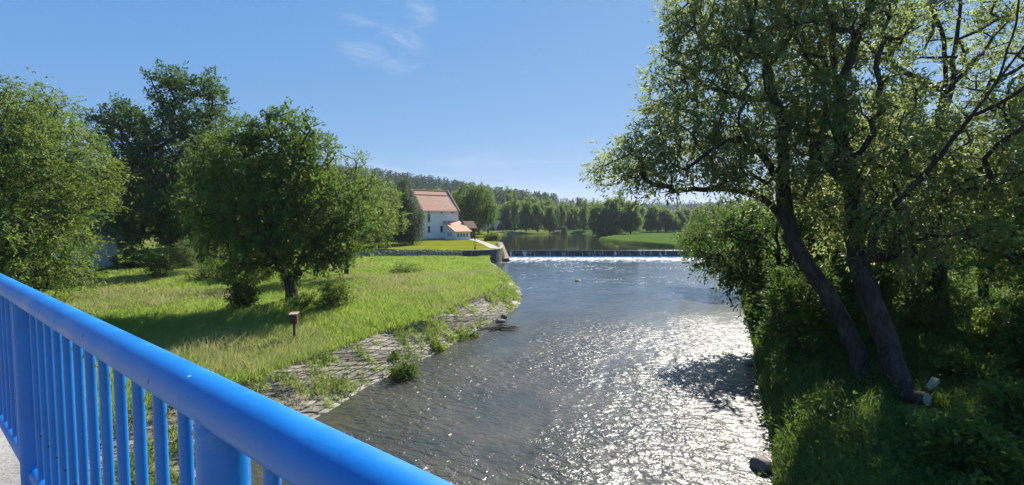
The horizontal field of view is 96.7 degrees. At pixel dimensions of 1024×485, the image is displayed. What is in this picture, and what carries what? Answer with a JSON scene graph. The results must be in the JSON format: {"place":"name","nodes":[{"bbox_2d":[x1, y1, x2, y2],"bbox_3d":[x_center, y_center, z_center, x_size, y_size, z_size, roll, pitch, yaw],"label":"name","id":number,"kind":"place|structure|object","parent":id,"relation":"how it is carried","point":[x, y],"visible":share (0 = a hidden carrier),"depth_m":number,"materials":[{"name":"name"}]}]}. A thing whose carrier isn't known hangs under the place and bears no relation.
{"place":"outdoors","nodes":[
{"label":"outdoors","id":0,"kind":"place"},
{"bbox_2d":[0,428,20,484],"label":"bridge deck","id":1,"kind":"structure","parent":0,"point":[9,468],"depth_m":2.50,"materials":[{"name":"concrete"}]},
{"bbox_2d":[0,273,453,484],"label":"bridge railing","id":2,"kind":"object","parent":1,"relation":"on","point":[45,340],"visible":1,"depth_m":1.17,"materials":[{"name":"blue metal"}]},
{"bbox_2d":[177,257,772,484],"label":"river","id":3,"kind":"structure","parent":0,"point":[621,371],"depth_m":17.02,"materials":[{"name":"liquid"}]},
{"bbox_2d":[477,324,518,331],"bbox_3d":[-0.735,5.051,26.960,2.581,0.222,1.327,0,3,0],"label":"driftwood","id":4,"kind":"object","parent":3,"relation":"on","point":[502,326],"visible":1,"depth_m":26.88,"materials":[{"name":"grey wood"}]},
{"bbox_2d":[496,319,505,322],"bbox_3d":[-0.720,5.002,28.898,0.656,0.337,0.555,0,3,-2],"label":"rock","id":5,"kind":"object","parent":3,"relation":"in","point":[500,320],"visible":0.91,"depth_m":28.71,"materials":[{"name":"grey stone"}]},
{"bbox_2d":[744,360,752,364],"bbox_3d":[10.656,5.440,20.476,0.305,0.253,0.442,1,3,12],"label":"rock","id":6,"kind":"object","parent":3,"relation":"in","point":[747,362],"visible":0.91,"depth_m":20.37,"materials":[{"name":"grey stone"}]},
{"bbox_2d":[469,239,498,247],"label":"path","id":7,"kind":"structure","parent":0,"point":[489,245],"depth_m":81.77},
{"bbox_2d":[7,177,1009,484],"bbox_3d":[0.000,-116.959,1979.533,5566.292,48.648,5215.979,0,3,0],"label":"ground","id":8,"kind":"structure","parent":0,"point":[653,237],"depth_m":76.59,"materials":[{"name":"green plant"}]},
{"bbox_2d":[0,67,141,298],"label":"tree","id":9,"kind":"object","parent":8,"relation":"on","point":[51,217],"visible":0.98,"depth_m":27.62,"materials":[{"name":"green plant"}]},
{"bbox_2d":[38,259,106,281],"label":"shrub","id":10,"kind":"object","parent":8,"relation":"on","point":[89,277],"visible":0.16,"depth_m":34.81,"materials":[{"name":"green plant"}]},
{"bbox_2d":[51,185,105,237],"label":"tree","id":11,"kind":"object","parent":8,"relation":"on","point":[94,224],"visible":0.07,"depth_m":83.51,"materials":[{"name":"green plant"}]},
{"bbox_2d":[53,237,122,267],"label":"shed","id":12,"kind":"structure","parent":8,"relation":"on","point":[110,249],"depth_m":42.76,"materials":[{"name":"grey wood"}]},
{"bbox_2d":[98,191,158,245],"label":"tree","id":13,"kind":"object","parent":8,"relation":"on","point":[117,233],"visible":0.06,"depth_m":83.60,"materials":[{"name":"green plant"}]},
{"bbox_2d":[108,240,162,268],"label":"shrub","id":14,"kind":"object","parent":8,"relation":"on","point":[130,254],"visible":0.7,"depth_m":42.29,"materials":[{"name":"green plant"}]},
{"bbox_2d":[76,58,239,262],"bbox_3d":[-37.783,-8.326,48.158,16.635,22.358,11.712,0,3,0],"label":"tree","id":15,"kind":"object","parent":8,"relation":"on","point":[152,166],"visible":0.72,"depth_m":47.26,"materials":[{"name":"green plant"}]},
{"bbox_2d":[139,241,185,279],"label":"dark bush","id":16,"kind":"object","parent":8,"relation":"on","point":[164,262],"visible":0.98,"depth_m":35.71,"materials":[{"name":"green plant"}]},
{"bbox_2d":[152,191,199,248],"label":"tree","id":17,"kind":"object","parent":8,"relation":"on","point":[168,226],"visible":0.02,"depth_m":79.23,"materials":[{"name":"green plant"}]},
{"bbox_2d":[167,237,199,267],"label":"bush","id":18,"kind":"object","parent":8,"relation":"on","point":[185,253],"visible":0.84,"depth_m":42.69,"materials":[{"name":"green plant"}]},
{"bbox_2d":[169,238,222,265],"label":"shrub","id":19,"kind":"object","parent":8,"relation":"on","point":[199,258],"visible":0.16,"depth_m":45.05,"materials":[{"name":"green plant"}]},
{"bbox_2d":[153,111,257,265],"bbox_3d":[-26.649,-4.512,42.097,9.144,15.144,8.981,0,3,0],"label":"tree","id":20,"kind":"object","parent":8,"relation":"on","point":[221,125],"visible":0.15,"depth_m":41.02,"materials":[{"name":"green plant"}]},
{"bbox_2d":[180,257,254,281],"bbox_3d":[-22.795,2.158,36.259,5.279,2.845,4.463,1,3,14],"label":"shrub","id":21,"kind":"object","parent":8,"relation":"on","point":[204,271],"visible":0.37,"depth_m":35.27,"materials":[{"name":"green plant"}]},
{"bbox_2d":[223,273,264,309],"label":"shrub","id":22,"kind":"object","parent":8,"relation":"on","point":[235,299],"visible":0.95,"depth_m":24.64,"materials":[{"name":"green plant"}]},
{"bbox_2d":[224,240,270,262],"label":"shrub","id":23,"kind":"object","parent":8,"relation":"on","point":[254,258],"visible":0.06,"depth_m":43.90,"materials":[{"name":"green plant"}]},
{"bbox_2d":[235,266,278,281],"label":"shrub","id":24,"kind":"object","parent":8,"relation":"on","point":[263,279],"visible":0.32,"depth_m":36.02,"materials":[{"name":"green plant"}]},
{"bbox_2d":[18,255,499,419],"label":"meadow grass","id":25,"kind":"structure","parent":8,"relation":"on","point":[132,319],"depth_m":24.43,"materials":[{"name":"green plant"}]},
{"bbox_2d":[42,254,497,378],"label":"meadow seed heads","id":26,"kind":"object","parent":8,"relation":"on","point":[394,278],"visible":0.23,"depth_m":26.15,"materials":[{"name":"plant"}]},
{"bbox_2d":[165,96,385,303],"bbox_3d":[-13.519,-2.079,25.672,12.883,12.017,7.362,0,3,0],"label":"tree","id":27,"kind":"object","parent":8,"relation":"on","point":[258,194],"visible":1,"depth_m":24.75,"materials":[{"name":"green plant"}]},
{"bbox_2d":[3,158,558,207],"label":"hill forest","id":28,"kind":"object","parent":8,"relation":"on","point":[454,185],"visible":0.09,"depth_m":407.19,"materials":[{"name":"green plant"}]},
{"bbox_2d":[288,312,298,339],"bbox_3d":[-9.249,3.750,19.335,0.340,1.562,0.350,0,3,-8],"label":"box on post","id":29,"kind":"object","parent":8,"relation":"on","point":[294,318],"visible":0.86,"depth_m":19.23,"materials":[{"name":"brown wood"}]},
{"bbox_2d":[280,292,325,310],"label":"shrub","id":30,"kind":"object","parent":8,"relation":"on","point":[307,300],"visible":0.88,"depth_m":25.03,"materials":[{"name":"green plant"}]},
{"bbox_2d":[87,263,520,484],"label":"stone embankment","id":31,"kind":"structure","parent":8,"relation":"on","point":[370,376],"depth_m":18.02,"materials":[{"name":"grey stone"}]},
{"bbox_2d":[87,261,522,484],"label":"embankment weeds","id":32,"kind":"object","parent":8,"relation":"on","point":[429,332],"visible":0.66,"depth_m":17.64,"materials":[{"name":"green plant"}]},
{"bbox_2d":[303,192,348,232],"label":"tree","id":33,"kind":"object","parent":8,"relation":"on","point":[329,208],"depth_m":88.97,"materials":[{"name":"green plant"}]},
{"bbox_2d":[305,274,362,308],"bbox_3d":[-9.983,2.749,25.471,2.998,2.416,2.227,0,3,0],"label":"shrub","id":34,"kind":"object","parent":8,"relation":"on","point":[335,293],"visible":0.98,"depth_m":25.14,"materials":[{"name":"green plant"}]},
{"bbox_2d":[330,393,348,403],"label":"weed clump","id":35,"kind":"object","parent":8,"relation":"on","point":[343,397],"visible":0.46,"depth_m":16.28,"materials":[{"name":"green plant"}]},
{"bbox_2d":[328,145,402,274],"bbox_3d":[-13.187,-2.671,39.019,7.061,11.872,6.476,0,3,0],"label":"tree","id":36,"kind":"object","parent":8,"relation":"on","point":[383,210],"visible":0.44,"depth_m":39.47,"materials":[{"name":"green plant"}]},
{"bbox_2d":[356,228,382,245],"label":"shrub","id":37,"kind":"object","parent":8,"relation":"on","point":[368,238],"visible":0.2,"depth_m":74.38,"materials":[{"name":"green plant"}]},
{"bbox_2d":[355,186,387,233],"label":"tree","id":38,"kind":"object","parent":8,"relation":"on","point":[371,204],"visible":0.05,"depth_m":96.87,"materials":[{"name":"green plant"}]},
{"bbox_2d":[363,178,412,247],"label":"tree","id":39,"kind":"object","parent":8,"relation":"on","point":[394,194],"visible":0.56,"depth_m":69.09,"materials":[{"name":"green plant"}]},
{"bbox_2d":[386,348,401,363],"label":"weed clump","id":40,"kind":"object","parent":8,"relation":"on","point":[395,352],"visible":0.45,"depth_m":20.02,"materials":[{"name":"green plant"}]},
{"bbox_2d":[385,350,421,382],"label":"willow bush","id":41,"kind":"object","parent":8,"relation":"on","point":[407,370],"visible":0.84,"depth_m":18.62,"materials":[{"name":"green plant"}]},
{"bbox_2d":[381,176,428,244],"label":"birch tree","id":42,"kind":"object","parent":8,"relation":"on","point":[413,233],"visible":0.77,"depth_m":78.01,"materials":[{"name":"green plant"}]},
{"bbox_2d":[387,260,424,273],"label":"meadow plant","id":43,"kind":"object","parent":8,"relation":"on","point":[402,269],"visible":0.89,"depth_m":42.76,"materials":[{"name":"green plant"}]},
{"bbox_2d":[351,250,462,256],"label":"rubble wall","id":44,"kind":"structure","parent":8,"relation":"on","point":[416,253],"depth_m":64.62,"materials":[{"name":"stone"}]},
{"bbox_2d":[361,248,492,250],"bbox_3d":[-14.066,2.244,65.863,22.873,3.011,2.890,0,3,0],"label":"lawn edge grass","id":45,"kind":"structure","parent":8,"relation":"on","point":[406,249],"depth_m":65.38,"materials":[{"name":"green plant"}]},
{"bbox_2d":[429,338,448,353],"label":"weed clump","id":46,"kind":"object","parent":8,"relation":"on","point":[438,344],"visible":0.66,"depth_m":22.39,"materials":[{"name":"green plant"}]},
{"bbox_2d":[408,189,476,239],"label":"mill house","id":47,"kind":"structure","parent":8,"relation":"on","point":[441,209],"depth_m":96.80,"materials":[{"name":"white paint"}]},
{"bbox_2d":[450,189,468,219],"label":"tree","id":48,"kind":"object","parent":8,"relation":"on","point":[457,200],"visible":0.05,"depth_m":225.65,"materials":[{"name":"green plant"}]},
{"bbox_2d":[453,325,479,339],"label":"weed clump","id":49,"kind":"object","parent":8,"relation":"on","point":[464,334],"visible":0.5,"depth_m":24.90,"materials":[{"name":"green plant"}]},
{"bbox_2d":[452,182,501,236],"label":"tree","id":50,"kind":"object","parent":8,"relation":"on","point":[469,200],"visible":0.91,"depth_m":109.18,"materials":[{"name":"green plant"}]},
{"bbox_2d":[463,245,502,263],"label":"curved retaining wall","id":51,"kind":"structure","parent":8,"relation":"on","point":[496,256],"depth_m":65.83,"materials":[{"name":"stone"}]},
{"bbox_2d":[473,187,502,233],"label":"tree","id":52,"kind":"object","parent":8,"relation":"on","point":[497,212],"visible":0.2,"depth_m":127.54,"materials":[{"name":"green plant"}]},
{"bbox_2d":[483,231,501,241],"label":"shrub","id":53,"kind":"object","parent":8,"relation":"on","point":[493,235],"visible":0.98,"depth_m":90.79,"materials":[{"name":"green plant"}]},
{"bbox_2d":[495,221,504,229],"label":"cabin","id":54,"kind":"object","parent":8,"relation":"on","point":[498,226],"visible":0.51,"depth_m":178.92,"materials":[{"name":"grey wood"}]},
{"bbox_2d":[496,242,509,260],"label":"weir abutment","id":55,"kind":"object","parent":8,"relation":"on","point":[506,258],"visible":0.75,"depth_m":73.29,"materials":[{"name":"concrete"}]},
{"bbox_2d":[495,200,521,228],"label":"tree","id":56,"kind":"object","parent":8,"relation":"on","point":[504,218],"visible":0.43,"depth_m":183.52,"materials":[{"name":"green plant"}]},
{"bbox_2d":[503,186,513,202],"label":"tree","id":57,"kind":"object","parent":8,"relation":"on","point":[508,198],"visible":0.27,"depth_m":213.68,"materials":[{"name":"green plant"}]},
{"bbox_2d":[509,190,520,230],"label":"tree","id":58,"kind":"object","parent":8,"relation":"on","point":[514,213],"visible":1,"depth_m":171.03,"materials":[{"name":"green plant"}]},
{"bbox_2d":[517,200,532,231],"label":"tree","id":59,"kind":"object","parent":8,"relation":"on","point":[524,215],"visible":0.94,"depth_m":168.40,"materials":[{"name":"green plant"}]},
{"bbox_2d":[524,193,545,209],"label":"tree","id":60,"kind":"object","parent":8,"relation":"on","point":[531,198],"visible":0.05,"depth_m":222.63,"materials":[{"name":"green plant"}]},
{"bbox_2d":[529,203,544,231],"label":"tree","id":61,"kind":"object","parent":8,"relation":"on","point":[536,222],"visible":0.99,"depth_m":166.91,"materials":[{"name":"green plant"}]},
{"bbox_2d":[537,198,544,226],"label":"tree","id":62,"kind":"object","parent":8,"relation":"on","point":[542,203],"visible":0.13,"depth_m":188.71,"materials":[{"name":"green plant"}]},
{"bbox_2d":[542,197,555,206],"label":"tree","id":63,"kind":"object","parent":8,"relation":"on","point":[548,202],"visible":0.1,"depth_m":225.91,"materials":[{"name":"green plant"}]},
{"bbox_2d":[543,204,557,232],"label":"tree","id":64,"kind":"object","parent":8,"relation":"on","point":[550,220],"visible":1,"depth_m":167.13,"materials":[{"name":"green plant"}]},
{"bbox_2d":[542,205,558,225],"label":"tree","id":65,"kind":"object","parent":8,"relation":"on","point":[555,208],"visible":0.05,"depth_m":195.42,"materials":[{"name":"green plant"}]},
{"bbox_2d":[556,199,566,227],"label":"tree","id":66,"kind":"object","parent":8,"relation":"on","point":[561,216],"visible":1,"depth_m":173.36,"materials":[{"name":"green plant"}]},
{"bbox_2d":[560,225,567,233],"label":"tree","id":67,"kind":"object","parent":8,"relation":"on","point":[564,230],"visible":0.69,"depth_m":162.56,"materials":[{"name":"green plant"}]},
{"bbox_2d":[555,202,573,228],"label":"tree","id":68,"kind":"object","parent":8,"relation":"on","point":[567,211],"visible":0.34,"depth_m":185.76,"materials":[{"name":"green plant"}]},
{"bbox_2d":[568,211,575,228],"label":"fir tree","id":69,"kind":"object","parent":8,"relation":"on","point":[570,224],"visible":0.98,"depth_m":179.43,"materials":[{"name":"green plant"}]},
{"bbox_2d":[570,206,585,227],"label":"tree","id":70,"kind":"object","parent":8,"relation":"on","point":[574,210],"visible":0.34,"depth_m":191.14,"materials":[{"name":"green plant"}]},
{"bbox_2d":[574,197,584,208],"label":"tree","id":71,"kind":"object","parent":8,"relation":"on","point":[579,200],"visible":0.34,"depth_m":297.27,"materials":[{"name":"green plant"}]},
{"bbox_2d":[577,199,588,229],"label":"tree","id":72,"kind":"object","parent":8,"relation":"on","point":[583,215],"visible":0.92,"depth_m":175.02,"materials":[{"name":"green plant"}]},
{"bbox_2d":[585,200,614,235],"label":"tree","id":73,"kind":"object","parent":8,"relation":"on","point":[596,220],"visible":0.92,"depth_m":148.78,"materials":[{"name":"green plant"}]},
{"bbox_2d":[507,250,694,256],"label":"weir","id":74,"kind":"object","parent":8,"relation":"on","point":[592,253],"visible":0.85,"depth_m":78.41,"materials":[{"name":"concrete"}]},
{"bbox_2d":[601,196,627,235],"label":"tree","id":75,"kind":"object","parent":8,"relation":"on","point":[614,213],"visible":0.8,"depth_m":148.36,"materials":[{"name":"green plant"}]},
{"bbox_2d":[615,188,625,210],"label":"tree","id":76,"kind":"object","parent":8,"relation":"on","point":[622,199],"visible":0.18,"depth_m":168.80,"materials":[{"name":"green plant"}]},
{"bbox_2d":[619,200,643,233],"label":"tree","id":77,"kind":"object","parent":8,"relation":"on","point":[634,221],"visible":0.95,"depth_m":146.14,"materials":[{"name":"green plant"}]},
{"bbox_2d":[638,205,645,224],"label":"tree","id":78,"kind":"object","parent":8,"relation":"on","point":[642,210],"visible":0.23,"depth_m":199.42,"materials":[{"name":"green plant"}]},
{"bbox_2d":[642,205,661,231],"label":"tree","id":79,"kind":"object","parent":8,"relation":"on","point":[650,217],"visible":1,"depth_m":163.43,"materials":[{"name":"green plant"}]},
{"bbox_2d":[654,207,680,231],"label":"tree","id":80,"kind":"object","parent":8,"relation":"on","point":[669,222],"visible":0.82,"depth_m":163.11,"materials":[{"name":"green plant"}]},
{"bbox_2d":[674,210,687,230],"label":"tree","id":81,"kind":"object","parent":8,"relation":"on","point":[681,216],"visible":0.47,"depth_m":166.79,"materials":[{"name":"green plant"}]},
{"bbox_2d":[674,206,692,220],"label":"tree","id":82,"kind":"object","parent":8,"relation":"on","point":[686,212],"visible":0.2,"depth_m":194.00,"materials":[{"name":"green plant"}]},
{"bbox_2d":[686,206,703,230],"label":"tree","id":83,"kind":"object","parent":8,"relation":"on","point":[695,210],"visible":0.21,"depth_m":168.03,"materials":[{"name":"green plant"}]},
{"bbox_2d":[666,184,774,278],"bbox_3d":[21.087,-0.900,44.534,10.654,9.714,8.543,0,3,0],"label":"willow tree","id":84,"kind":"object","parent":8,"relation":"on","point":[713,213],"visible":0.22,"depth_m":44.88,"materials":[{"name":"green plant"}]},
{"bbox_2d":[578,0,877,390],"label":"willow tree","id":85,"kind":"object","parent":8,"relation":"on","point":[764,43],"visible":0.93,"depth_m":16.42,"materials":[{"name":"green plant"}]},
{"bbox_2d":[558,197,898,213],"bbox_3d":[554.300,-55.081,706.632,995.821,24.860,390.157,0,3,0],"label":"forest","id":86,"kind":"object","parent":8,"relation":"on","point":[691,206],"visible":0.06,"depth_m":579.50,"materials":[{"name":"green plant"}]},
{"bbox_2d":[670,196,838,322],"bbox_3d":[13.263,0.658,23.641,9.087,7.741,6.813,0,3,0],"label":"bush","id":87,"kind":"object","parent":8,"relation":"on","point":[750,244],"visible":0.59,"depth_m":23.37,"materials":[{"name":"green plant"}]},
{"bbox_2d":[749,455,773,472],"bbox_3d":[6.553,5.850,11.939,0.487,0.492,0.613,-1,3,-14],"label":"rock","id":88,"kind":"object","parent":8,"relation":"on","point":[760,464],"visible":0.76,"depth_m":11.78,"materials":[{"name":"grey stone"}]},
{"bbox_2d":[735,271,799,344],"bbox_3d":[12.405,3.180,21.913,2.806,3.702,2.877,0,3,0],"label":"bank shrub","id":89,"kind":"object","parent":8,"relation":"on","point":[760,286],"visible":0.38,"depth_m":21.96,"materials":[{"name":"green plant"}]},
{"bbox_2d":[750,258,848,368],"bbox_3d":[10.875,2.734,17.271,3.488,4.519,2.955,0,3,0],"label":"bank shrub","id":90,"kind":"object","parent":8,"relation":"on","point":[795,303],"visible":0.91,"depth_m":17.04,"materials":[{"name":"green plant"}]},
{"bbox_2d":[808,233,917,351],"bbox_3d":[13.652,1.983,18.061,3.645,5.215,3.090,0,3,0],"label":"bank shrub","id":91,"kind":"object","parent":8,"relation":"on","point":[856,314],"visible":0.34,"depth_m":17.52,"materials":[{"name":"green plant"}]},
{"bbox_2d":[762,161,968,326],"bbox_3d":[17.674,-0.134,23.593,11.393,8.831,6.787,-1,3,-25],"label":"willow tree","id":92,"kind":"object","parent":8,"relation":"on","point":[817,258],"visible":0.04,"depth_m":22.03,"materials":[{"name":"green plant"}]},
{"bbox_2d":[756,0,1023,399],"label":"willow tree","id":93,"kind":"object","parent":8,"relation":"on","point":[860,224],"visible":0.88,"depth_m":14.66,"materials":[{"name":"green plant"}]},
{"bbox_2d":[788,75,1016,301],"bbox_3d":[21.297,-2.626,25.798,12.294,13.307,5.989,0,3,0],"label":"willow tree","id":94,"kind":"object","parent":8,"relation":"on","point":[856,148],"visible":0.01,"depth_m":24.87,"materials":[{"name":"green plant"}]},
{"bbox_2d":[903,389,931,406],"bbox_3d":[11.520,4.409,12.941,0.400,0.460,0.548,-1,3,-22],"label":"cut log","id":95,"kind":"object","parent":8,"relation":"on","point":[913,396],"visible":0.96,"depth_m":12.82,"materials":[{"name":"brown wood"}]},
{"bbox_2d":[850,0,1023,323],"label":"willow tree","id":96,"kind":"object","parent":8,"relation":"on","point":[947,84],"visible":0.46,"depth_m":19.38,"materials":[{"name":"green plant"}]},
{"bbox_2d":[895,267,985,334],"bbox_3d":[19.123,2.649,20.568,3.257,3.273,3.121,0,3,0],"label":"bank shrub","id":97,"kind":"object","parent":8,"relation":"on","point":[919,300],"visible":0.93,"depth_m":20.18,"materials":[{"name":"green plant"}]},
{"bbox_2d":[903,186,1023,300],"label":"willow tree","id":98,"kind":"object","parent":8,"relation":"on","point":[983,284],"visible":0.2,"depth_m":26.13,"materials":[{"name":"green plant"}]},
{"bbox_2d":[910,401,1023,484],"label":"bank shrub","id":99,"kind":"object","parent":8,"relation":"on","point":[955,441],"visible":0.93,"depth_m":9.24,"materials":[{"name":"green plant"}]},
{"bbox_2d":[926,343,1021,389],"bbox_3d":[14.573,4.130,14.359,2.166,1.711,2.266,0,3,0],"label":"bank shrub","id":100,"kind":"object","parent":8,"relation":"on","point":[961,364],"visible":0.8,"depth_m":14.17,"materials":[{"name":"green plant"}]},
{"bbox_2d":[941,81,1023,318],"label":"willow tree","id":101,"kind":"object","parent":8,"relation":"on","point":[1018,267],"visible":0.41,"depth_m":15.15,"materials":[{"name":"green plant"}]},
{"bbox_2d":[960,298,1023,356],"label":"bank shrub","id":102,"kind":"object","parent":8,"relation":"on","point":[977,330],"visible":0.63,"depth_m":17.23,"materials":[{"name":"green plant"}]},
{"bbox_2d":[962,369,1023,447],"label":"bank shrub","id":103,"kind":"object","parent":8,"relation":"on","point":[1006,409],"visible":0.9,"depth_m":10.57,"materials":[{"name":"green plant"}]},
{"bbox_2d":[979,297,1023,375],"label":"bank shrub","id":104,"kind":"object","parent":8,"relation":"on","point":[1015,338],"visible":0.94,"depth_m":14.64,"materials":[{"name":"green plant"}]},
{"bbox_2d":[0,0,1023,213],"label":"sky","id":105,"kind":"structure","parent":0,"point":[499,93],"materials":[{"name":"blue"}]},
{"bbox_2d":[493,234,697,249],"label":"pond","id":106,"kind":"structure","parent":0,"point":[553,242],"depth_m":100.47,"materials":[{"name":"green liquid"}]},
{"bbox_2d":[733,250,1023,484],"bbox_3d":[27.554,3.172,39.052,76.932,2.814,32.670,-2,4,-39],"label":"bank grass","id":107,"kind":"structure","parent":0,"point":[947,391],"depth_m":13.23,"materials":[{"name":"green plant"}]},
{"bbox_2d":[925,377,939,390],"bbox_3d":[12.473,4.197,13.506,0.393,0.341,0.198,-1,3,-20],"label":"cut log","id":108,"kind":"object","parent":107,"relation":"on","point":[934,380],"visible":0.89,"depth_m":13.47,"materials":[{"name":"brown wood"}]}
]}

